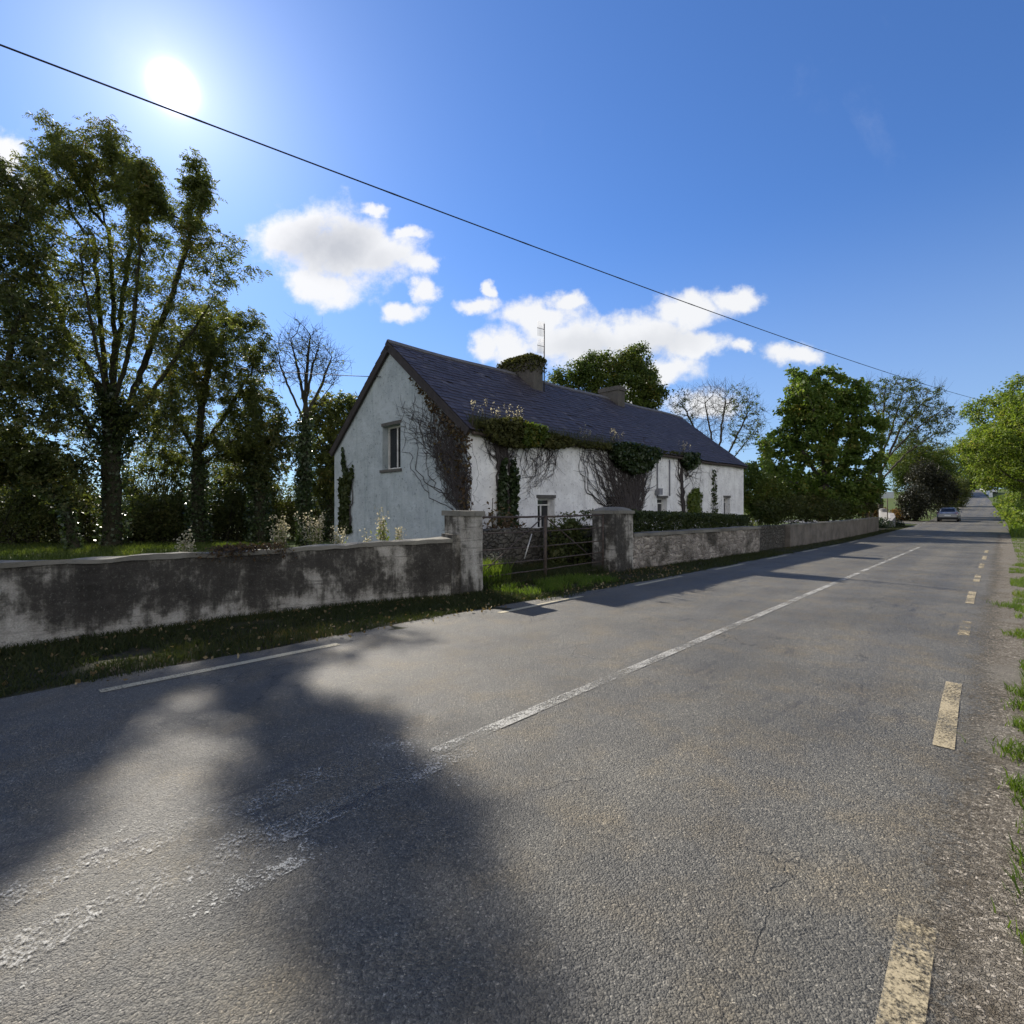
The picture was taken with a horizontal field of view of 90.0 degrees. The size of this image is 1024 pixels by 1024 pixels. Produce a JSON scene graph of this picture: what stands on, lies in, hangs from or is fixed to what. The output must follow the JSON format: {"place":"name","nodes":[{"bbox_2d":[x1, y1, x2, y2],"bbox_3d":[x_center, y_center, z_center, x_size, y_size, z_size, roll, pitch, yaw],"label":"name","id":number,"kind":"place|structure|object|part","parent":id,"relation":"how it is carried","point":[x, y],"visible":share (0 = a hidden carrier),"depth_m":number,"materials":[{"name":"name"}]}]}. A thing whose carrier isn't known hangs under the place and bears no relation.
{"place":"outdoors","nodes":[
{"label":"outdoors","id":0,"kind":"place"},
{"bbox_2d":[483,557,514,587],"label":"tall grass","id":1,"kind":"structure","parent":0,"point":[495,570],"depth_m":10.97,"materials":[{"name":"green plant"}]},
{"bbox_2d":[1,489,1012,570],"bbox_3d":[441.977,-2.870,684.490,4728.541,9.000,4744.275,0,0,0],"label":"ground","id":2,"kind":"structure","parent":0,"point":[891,505],"depth_m":68.53,"materials":[{"name":"green plant"}]},
{"bbox_2d":[0,442,40,534],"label":"hawthorn scrub","id":3,"kind":"object","parent":2,"relation":"on","point":[4,496],"depth_m":26.75,"materials":[{"name":"green plant"}]},
{"bbox_2d":[0,450,76,546],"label":"bramble","id":4,"kind":"object","parent":2,"relation":"on","point":[20,504],"visible":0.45,"depth_m":23.85,"materials":[{"name":"green plant"}]},
{"bbox_2d":[0,156,90,479],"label":"ash tree","id":5,"kind":"object","parent":2,"relation":"on","point":[23,383],"visible":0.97,"depth_m":19.93,"materials":[{"name":"green plant"}]},
{"bbox_2d":[0,483,102,545],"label":"bramble","id":6,"kind":"object","parent":2,"relation":"on","point":[51,532],"visible":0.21,"depth_m":24.54,"materials":[{"name":"green plant"}]},
{"bbox_2d":[0,423,105,551],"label":"leaning tree","id":7,"kind":"object","parent":2,"relation":"on","point":[42,477],"visible":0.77,"depth_m":20.86,"materials":[{"name":"green plant"}]},
{"bbox_2d":[9,474,162,544],"bbox_3d":[-21.331,-0.411,25.801,6.591,4.344,4.000,0,0,0],"label":"bramble","id":8,"kind":"object","parent":2,"relation":"on","point":[134,525],"visible":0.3,"depth_m":25.35,"materials":[{"name":"green plant"}]},
{"bbox_2d":[0,108,272,548],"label":"ash tree","id":9,"kind":"object","parent":2,"relation":"on","point":[119,416],"visible":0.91,"depth_m":22.56,"materials":[{"name":"green plant"}]},
{"bbox_2d":[86,484,204,542],"bbox_3d":[-19.593,0.180,27.244,6.743,3.366,3.068,0,0,0],"label":"bramble","id":10,"kind":"object","parent":2,"relation":"on","point":[159,507],"visible":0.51,"depth_m":26.62,"materials":[{"name":"green plant"}]},
{"bbox_2d":[0,540,301,559],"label":"lawn","id":11,"kind":"structure","parent":2,"relation":"on","point":[55,552],"depth_m":20.26,"materials":[{"name":"green plant"}]},
{"bbox_2d":[121,439,188,526],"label":"hawthorn scrub","id":12,"kind":"object","parent":2,"relation":"on","point":[165,473],"visible":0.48,"depth_m":28.81,"materials":[{"name":"green plant"}]},
{"bbox_2d":[128,473,232,541],"bbox_3d":[-18.519,-0.101,28.300,5.974,4.007,2.947,0,0,0],"label":"bramble","id":13,"kind":"object","parent":2,"relation":"on","point":[180,484],"visible":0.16,"depth_m":28.00,"materials":[{"name":"green plant"}]},
{"bbox_2d":[173,526,196,551],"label":"flowering weed","id":14,"kind":"object","parent":2,"relation":"on","point":[189,545],"visible":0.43,"depth_m":10.49,"materials":[{"name":"beige plant"}]},
{"bbox_2d":[128,302,284,544],"bbox_3d":[-15.506,-3.945,25.851,7.962,13.450,4.180,0,0,0],"label":"ash tree","id":15,"kind":"object","parent":2,"relation":"on","point":[197,476],"visible":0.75,"depth_m":25.67,"materials":[{"name":"green plant"}]},
{"bbox_2d":[186,453,242,537],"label":"hawthorn scrub","id":16,"kind":"object","parent":2,"relation":"on","point":[215,472],"visible":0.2,"depth_m":30.70,"materials":[{"name":"green plant"}]},
{"bbox_2d":[0,533,458,647],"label":"roadside wall","id":17,"kind":"structure","parent":2,"relation":"on","point":[41,600],"depth_m":7.49,"materials":[{"name":"concrete"}]},
{"bbox_2d":[196,539,297,563],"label":"dry creeper","id":18,"kind":"object","parent":17,"relation":"on","point":[239,547],"visible":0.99,"depth_m":7.81,"materials":[{"name":"brown plant"}]},
{"bbox_2d":[179,480,286,540],"bbox_3d":[-16.201,-0.292,29.283,6.525,3.964,3.008,0,0,0],"label":"bramble","id":19,"kind":"object","parent":2,"relation":"on","point":[236,497],"visible":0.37,"depth_m":28.72,"materials":[{"name":"green plant"}]},
{"bbox_2d":[211,389,297,542],"bbox_3d":[-13.436,-2.114,27.056,5.172,8.792,3.158,0,0,0],"label":"ash tree","id":20,"kind":"object","parent":2,"relation":"on","point":[259,468],"visible":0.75,"depth_m":26.67,"materials":[{"name":"green plant"}]},
{"bbox_2d":[227,475,326,540],"bbox_3d":[-13.656,-0.313,29.164,6.566,4.190,3.412,0,0,0],"label":"bramble","id":21,"kind":"object","parent":2,"relation":"on","point":[278,511],"visible":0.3,"depth_m":28.91,"materials":[{"name":"green plant"}]},
{"bbox_2d":[267,513,290,548],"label":"flowering weed","id":22,"kind":"object","parent":2,"relation":"on","point":[282,534],"visible":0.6,"depth_m":12.43,"materials":[{"name":"beige plant"}]},
{"bbox_2d":[271,468,327,539],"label":"bramble","id":23,"kind":"object","parent":2,"relation":"on","point":[294,487],"visible":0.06,"depth_m":29.60,"materials":[{"name":"green plant"}]},
{"bbox_2d":[256,312,352,545],"bbox_3d":[-10.143,-3.805,25.037,4.590,12.166,3.228,0,0,21],"label":"bare tree","id":24,"kind":"object","parent":2,"relation":"on","point":[303,457],"visible":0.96,"depth_m":24.83,"materials":[{"name":"brown plant"}]},
{"bbox_2d":[294,510,327,545],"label":"flowering weed","id":25,"kind":"object","parent":2,"relation":"on","point":[318,531],"visible":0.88,"depth_m":13.44,"materials":[{"name":"beige plant"}]},
{"bbox_2d":[295,389,357,540],"bbox_3d":[-10.307,-2.346,29.009,4.101,9.408,3.278,0,0,-16],"label":"ash tree","id":26,"kind":"object","parent":2,"relation":"on","point":[333,413],"visible":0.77,"depth_m":28.55,"materials":[{"name":"green plant"}]},
{"bbox_2d":[330,525,347,543],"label":"flowering weed","id":27,"kind":"object","parent":2,"relation":"on","point":[337,540],"visible":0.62,"depth_m":13.01,"materials":[{"name":"beige plant"}]},
{"bbox_2d":[359,528,372,541],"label":"flowering weed","id":28,"kind":"object","parent":2,"relation":"on","point":[368,540],"visible":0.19,"depth_m":13.00,"materials":[{"name":"beige plant"}]},
{"bbox_2d":[370,507,389,540],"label":"flowering weed","id":29,"kind":"object","parent":2,"relation":"on","point":[383,535],"visible":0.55,"depth_m":12.96,"materials":[{"name":"green plant"}]},
{"bbox_2d":[394,526,405,539],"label":"flowering weed","id":30,"kind":"object","parent":2,"relation":"on","point":[398,534],"visible":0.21,"depth_m":13.02,"materials":[{"name":"beige plant"}]},
{"bbox_2d":[0,525,914,698],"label":"grass verge","id":31,"kind":"object","parent":2,"relation":"on","point":[133,651],"depth_m":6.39,"materials":[{"name":"green plant"}]},
{"bbox_2d":[2,565,698,684],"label":"fallen leaves","id":32,"kind":"object","parent":31,"relation":"on","point":[162,638],"visible":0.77,"depth_m":7.24,"materials":[{"name":"brown plant"}]},
{"bbox_2d":[486,552,501,562],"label":"flowering weed","id":33,"kind":"object","parent":31,"relation":"on","point":[493,558],"visible":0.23,"depth_m":11.62,"materials":[{"name":"green plant"}]},
{"bbox_2d":[482,514,604,586],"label":"field gate","id":34,"kind":"structure","parent":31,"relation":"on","point":[545,545],"depth_m":12.03,"materials":[{"name":"metal"}]},
{"bbox_2d":[483,561,608,590],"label":"garden grass","id":35,"kind":"structure","parent":31,"relation":"on","point":[532,576],"depth_m":12.76,"materials":[{"name":"green plant"}]},
{"bbox_2d":[441,510,484,594],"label":"gate pillar","id":36,"kind":"structure","parent":2,"relation":"on","point":[466,527],"depth_m":10.01,"materials":[{"name":"concrete"}]},
{"bbox_2d":[482,498,525,528],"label":"shrub","id":37,"kind":"object","parent":2,"relation":"on","point":[506,525],"visible":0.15,"depth_m":14.90,"materials":[{"name":"green plant"}]},
{"bbox_2d":[482,525,591,566],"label":"garden wall","id":38,"kind":"structure","parent":2,"relation":"on","point":[498,541],"depth_m":14.42,"materials":[{"name":"stone"}]},
{"bbox_2d":[328,339,747,542],"bbox_3d":[3.445,-2.265,25.716,8.681,8.930,22.350,0,0,44],"label":"farmhouse","id":39,"kind":"object","parent":2,"relation":"on","point":[369,441],"visible":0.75,"depth_m":18.59,"materials":[{"name":"painted lime render"},{"name":"slate"},{"name":"stone"}]},
{"bbox_2d":[124,349,380,376],"bbox_3d":[-17.758,-8.722,28.047,32.938,7.915,0.025,0,0,37],"label":"service cable","id":40,"kind":"object","parent":39,"relation":"attached to","point":[293,372],"visible":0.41,"depth_m":21.06,"materials":[{"name":"black rubber"}]},
{"bbox_2d":[337,447,354,534],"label":"ivy","id":41,"kind":"object","parent":39,"relation":"attached to","point":[345,482],"visible":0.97,"depth_m":19.69,"materials":[{"name":"green plant"}]},
{"bbox_2d":[379,419,401,472],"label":"window","id":42,"kind":"structure","parent":39,"relation":"in","point":[394,438],"depth_m":18.03,"materials":[{"name":"paint"}]},
{"bbox_2d":[392,377,480,510],"bbox_3d":[-2.611,-1.993,16.126,4.723,4.940,0.244,0,0,45],"label":"wall creeper","id":43,"kind":"object","parent":39,"relation":"attached to","point":[462,499],"depth_m":15.48,"materials":[{"name":"brown plant"}]},
{"bbox_2d":[470,398,524,427],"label":"gutter weed","id":44,"kind":"object","parent":39,"relation":"on","point":[517,414],"visible":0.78,"depth_m":15.34,"materials":[{"name":"beige plant"}]},
{"bbox_2d":[473,416,550,526],"bbox_3d":[0.015,-1.254,15.897,0.751,3.500,3.076,0,0,45],"label":"ivy","id":45,"kind":"object","parent":39,"relation":"attached to","point":[531,435],"visible":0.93,"depth_m":15.86,"materials":[{"name":"green plant"}]},
{"bbox_2d":[496,352,547,373],"bbox_3d":[0.401,-6.404,22.569,2.376,1.000,1.040,0,0,43],"label":"moss growth","id":46,"kind":"object","parent":39,"relation":"on","point":[518,359],"visible":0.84,"depth_m":22.03,"materials":[{"name":"green plant"}]},
{"bbox_2d":[537,321,544,391],"bbox_3d":[1.258,-6.671,22.148,0.392,3.152,0.055,0,0,-31],"label":"television aerial","id":47,"kind":"object","parent":39,"relation":"attached to","point":[540,328],"visible":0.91,"depth_m":22.21,"materials":[{"name":"metal"}]},
{"bbox_2d":[463,409,625,443],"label":"gutter grass","id":48,"kind":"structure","parent":39,"relation":"on","point":[481,419],"depth_m":17.70,"materials":[{"name":"green plant"}]},
{"bbox_2d":[536,495,555,527],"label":"window","id":49,"kind":"structure","parent":39,"relation":"in","point":[543,500],"depth_m":17.81,"materials":[{"name":"paint"}]},
{"bbox_2d":[519,431,578,499],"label":"creeper","id":50,"kind":"object","parent":39,"relation":"attached to","point":[562,442],"visible":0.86,"depth_m":17.34,"materials":[{"name":"green plant"}]},
{"bbox_2d":[579,424,591,441],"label":"gutter weed","id":51,"kind":"object","parent":39,"relation":"on","point":[584,435],"visible":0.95,"depth_m":18.93,"materials":[{"name":"green plant"}]},
{"bbox_2d":[606,496,614,506],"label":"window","id":52,"kind":"structure","parent":39,"relation":"in","point":[606,496],"depth_m":20.75,"materials":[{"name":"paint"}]},
{"bbox_2d":[610,428,622,442],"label":"gutter weed","id":53,"kind":"object","parent":39,"relation":"on","point":[612,439],"visible":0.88,"depth_m":20.23,"materials":[{"name":"plant"}]},
{"bbox_2d":[573,437,683,523],"bbox_3d":[5.798,-1.271,22.011,0.616,3.963,10.428,0,0,44],"label":"creeper","id":54,"kind":"object","parent":39,"relation":"attached to","point":[631,459],"visible":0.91,"depth_m":20.79,"materials":[{"name":"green plant"}]},
{"bbox_2d":[656,496,667,523],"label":"window","id":55,"kind":"structure","parent":39,"relation":"in","point":[659,498],"depth_m":23.86,"materials":[{"name":"paint"}]},
{"bbox_2d":[674,450,705,512],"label":"creeper","id":56,"kind":"object","parent":39,"relation":"attached to","point":[694,500],"visible":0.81,"depth_m":25.19,"materials":[{"name":"green plant"}]},
{"bbox_2d":[709,469,721,512],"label":"creeper","id":57,"kind":"object","parent":39,"relation":"attached to","point":[714,475],"visible":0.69,"depth_m":27.61,"materials":[{"name":"green plant"}]},
{"bbox_2d":[723,496,730,513],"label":"window","id":58,"kind":"structure","parent":39,"relation":"in","point":[724,497],"depth_m":29.52,"materials":[{"name":"paint"}]},
{"bbox_2d":[541,511,591,568],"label":"shrub","id":59,"kind":"object","parent":2,"relation":"on","point":[574,536],"visible":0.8,"depth_m":14.65,"materials":[{"name":"green plant"}]},
{"bbox_2d":[545,340,673,410],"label":"broadleaf tree","id":60,"kind":"object","parent":2,"relation":"on","point":[605,370],"visible":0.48,"depth_m":45.03,"materials":[{"name":"green plant"}]},
{"bbox_2d":[590,507,634,571],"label":"gate pillar","id":61,"kind":"structure","parent":2,"relation":"on","point":[618,539],"depth_m":13.88,"materials":[{"name":"concrete"}]},
{"bbox_2d":[564,508,750,537],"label":"hedge","id":62,"kind":"object","parent":2,"relation":"on","point":[679,520],"visible":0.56,"depth_m":17.69,"materials":[{"name":"green plant"}]},
{"bbox_2d":[633,526,760,568],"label":"rubble wall","id":63,"kind":"structure","parent":2,"relation":"on","point":[656,548],"depth_m":16.60,"materials":[{"name":"stone"}]},
{"bbox_2d":[662,375,775,455],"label":"bare tree","id":64,"kind":"object","parent":2,"relation":"on","point":[734,401],"visible":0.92,"depth_m":43.70,"materials":[{"name":"brown plant"}]},
{"bbox_2d":[743,460,796,525],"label":"bush","id":65,"kind":"object","parent":2,"relation":"on","point":[757,486],"visible":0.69,"depth_m":37.68,"materials":[{"name":"green plant"}]},
{"bbox_2d":[760,525,785,549],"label":"roadside wall","id":66,"kind":"structure","parent":2,"relation":"on","point":[772,536],"depth_m":22.41,"materials":[{"name":"stone"}]},
{"bbox_2d":[744,492,879,525],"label":"bush","id":67,"kind":"object","parent":2,"relation":"on","point":[773,510],"visible":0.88,"depth_m":38.31,"materials":[{"name":"green plant"}]},
{"bbox_2d":[754,363,893,521],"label":"sycamore tree","id":68,"kind":"object","parent":2,"relation":"on","point":[811,412],"visible":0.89,"depth_m":40.18,"materials":[{"name":"green plant"}]},
{"bbox_2d":[781,517,878,546],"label":"roadside wall","id":69,"kind":"structure","parent":2,"relation":"on","point":[798,534],"depth_m":27.81,"materials":[{"name":"concrete"}]},
{"bbox_2d":[858,507,911,520],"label":"bush","id":70,"kind":"object","parent":2,"relation":"on","point":[896,512],"visible":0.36,"depth_m":59.11,"materials":[{"name":"green plant"}]},
{"bbox_2d":[879,508,894,526],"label":"curved wall","id":71,"kind":"structure","parent":2,"relation":"on","point":[882,512],"depth_m":48.86,"materials":[{"name":"paint"}]},
{"bbox_2d":[881,492,893,518],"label":"road sign","id":72,"kind":"object","parent":2,"relation":"on","point":[887,495],"visible":0.62,"depth_m":46.70,"materials":[{"name":"white metal"}]},
{"bbox_2d":[873,516,904,527],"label":"bush","id":73,"kind":"object","parent":2,"relation":"on","point":[883,522],"visible":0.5,"depth_m":43.82,"materials":[{"name":"green plant"}]},
{"bbox_2d":[884,444,930,471],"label":"roadside tree","id":74,"kind":"object","parent":2,"relation":"on","point":[890,459],"visible":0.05,"depth_m":131.29,"materials":[{"name":"green plant"}]},
{"bbox_2d":[864,370,965,516],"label":"half bare tree","id":75,"kind":"object","parent":2,"relation":"on","point":[908,421],"visible":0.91,"depth_m":52.62,"materials":[{"name":"green plant"}]},
{"bbox_2d":[883,431,962,515],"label":"bush","id":76,"kind":"object","parent":2,"relation":"on","point":[942,459],"visible":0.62,"depth_m":66.73,"materials":[{"name":"green plant"}]},
{"bbox_2d":[893,457,962,520],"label":"bush","id":77,"kind":"object","parent":2,"relation":"on","point":[929,488],"visible":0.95,"depth_m":60.78,"materials":[{"name":"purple plant"}]},
{"bbox_2d":[935,476,974,509],"bbox_3d":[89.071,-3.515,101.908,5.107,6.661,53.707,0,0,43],"label":"bush","id":78,"kind":"object","parent":2,"relation":"on","point":[964,486],"visible":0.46,"depth_m":90.80,"materials":[{"name":"green plant"}]},
{"bbox_2d":[955,469,986,489],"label":"hilltop bush","id":79,"kind":"object","parent":2,"relation":"on","point":[970,482],"visible":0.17,"depth_m":160.25,"materials":[{"name":"green plant"}]},
{"bbox_2d":[946,457,997,486],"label":"roadside tree","id":80,"kind":"object","parent":2,"relation":"on","point":[959,468],"visible":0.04,"depth_m":186.90,"materials":[{"name":"green plant"}]},
{"bbox_2d":[946,435,1017,476],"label":"roadside tree","id":81,"kind":"object","parent":2,"relation":"on","point":[951,447],"visible":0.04,"depth_m":101.53,"materials":[{"name":"green plant"}]},
{"bbox_2d":[943,564,1023,1013],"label":"loose stones","id":82,"kind":"object","parent":2,"relation":"on","point":[1005,639],"visible":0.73,"depth_m":8.27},
{"bbox_2d":[981,489,992,496],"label":"white garden wall","id":83,"kind":"structure","parent":2,"relation":"on","point":[989,493],"depth_m":114.97,"materials":[{"name":"white paint"}]},
{"bbox_2d":[950,374,1023,496],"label":"roadside tree","id":84,"kind":"object","parent":2,"relation":"on","point":[1001,441],"visible":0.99,"depth_m":38.64,"materials":[{"name":"green plant"}]},
{"bbox_2d":[957,406,1018,477],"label":"roadside tree","id":85,"kind":"object","parent":2,"relation":"on","point":[968,471],"visible":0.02,"depth_m":65.53,"materials":[{"name":"green plant"}]},
{"bbox_2d":[993,492,1020,507],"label":"bank bush","id":86,"kind":"object","parent":2,"relation":"on","point":[999,498],"visible":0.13,"depth_m":84.75,"materials":[{"name":"green plant"}]},
{"bbox_2d":[991,492,1023,530],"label":"bank bush","id":87,"kind":"object","parent":2,"relation":"on","point":[1018,504],"visible":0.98,"depth_m":36.29,"materials":[{"name":"green plant"}]},
{"bbox_2d":[995,497,1019,519],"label":"bank bush","id":88,"kind":"object","parent":2,"relation":"on","point":[1007,510],"visible":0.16,"depth_m":51.75,"materials":[{"name":"green plant"}]},
{"bbox_2d":[992,502,1023,536],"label":"bank grass","id":89,"kind":"structure","parent":2,"relation":"on","point":[1014,530],"depth_m":34.21,"materials":[{"name":"green plant"}]},
{"bbox_2d":[997,495,1019,511],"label":"bank bush","id":90,"kind":"object","parent":2,"relation":"on","point":[1011,500],"visible":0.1,"depth_m":66.19,"materials":[{"name":"green plant"}]},
{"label":"utility pole","id":91,"kind":"object","parent":2,"relation":"on","visible":0},
{"bbox_2d":[0,44,998,404],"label":"power cable","id":92,"kind":"object","parent":91,"relation":"attached to","point":[380,188],"visible":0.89,"depth_m":9.22,"materials":[{"name":"black rubber"}]},
{"bbox_2d":[0,490,1019,1023],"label":"road","id":93,"kind":"structure","parent":0,"point":[704,796],"depth_m":2.73,"materials":[{"name":"grey asphalt"}]},
{"bbox_2d":[937,508,962,521],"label":"car","id":94,"kind":"object","parent":93,"relation":"on","point":[948,513],"visible":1,"depth_m":55.03,"materials":[{"name":"silver metal"}]},
{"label":"rear window","id":95,"kind":"part","parent":94,"relation":"part of","materials":[{"name":"black glass"}]},
{"bbox_2d":[0,0,1023,501],"label":"sky","id":96,"kind":"structure","parent":0,"point":[842,178],"materials":[{"name":"blue"}]},
{"bbox_2d":[488,572,619,596],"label":"grass","id":97,"kind":"structure","parent":0,"point":[565,581],"depth_m":10.89,"materials":[{"name":"green plant"}]},
{"bbox_2d":[749,520,925,523],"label":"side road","id":98,"kind":"structure","parent":0,"point":[912,522],"depth_m":56.90,"materials":[{"name":"grey asphalt"}]},
{"bbox_2d":[867,534,1023,1023],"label":"gravel shoulder","id":99,"kind":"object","parent":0,"point":[1005,963],"visible":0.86,"depth_m":2.31},
{"bbox_2d":[955,533,1023,943],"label":"roadside grass","id":100,"kind":"structure","parent":0,"point":[1014,785],"depth_m":3.75,"materials":[{"name":"green plant"}]}
]}

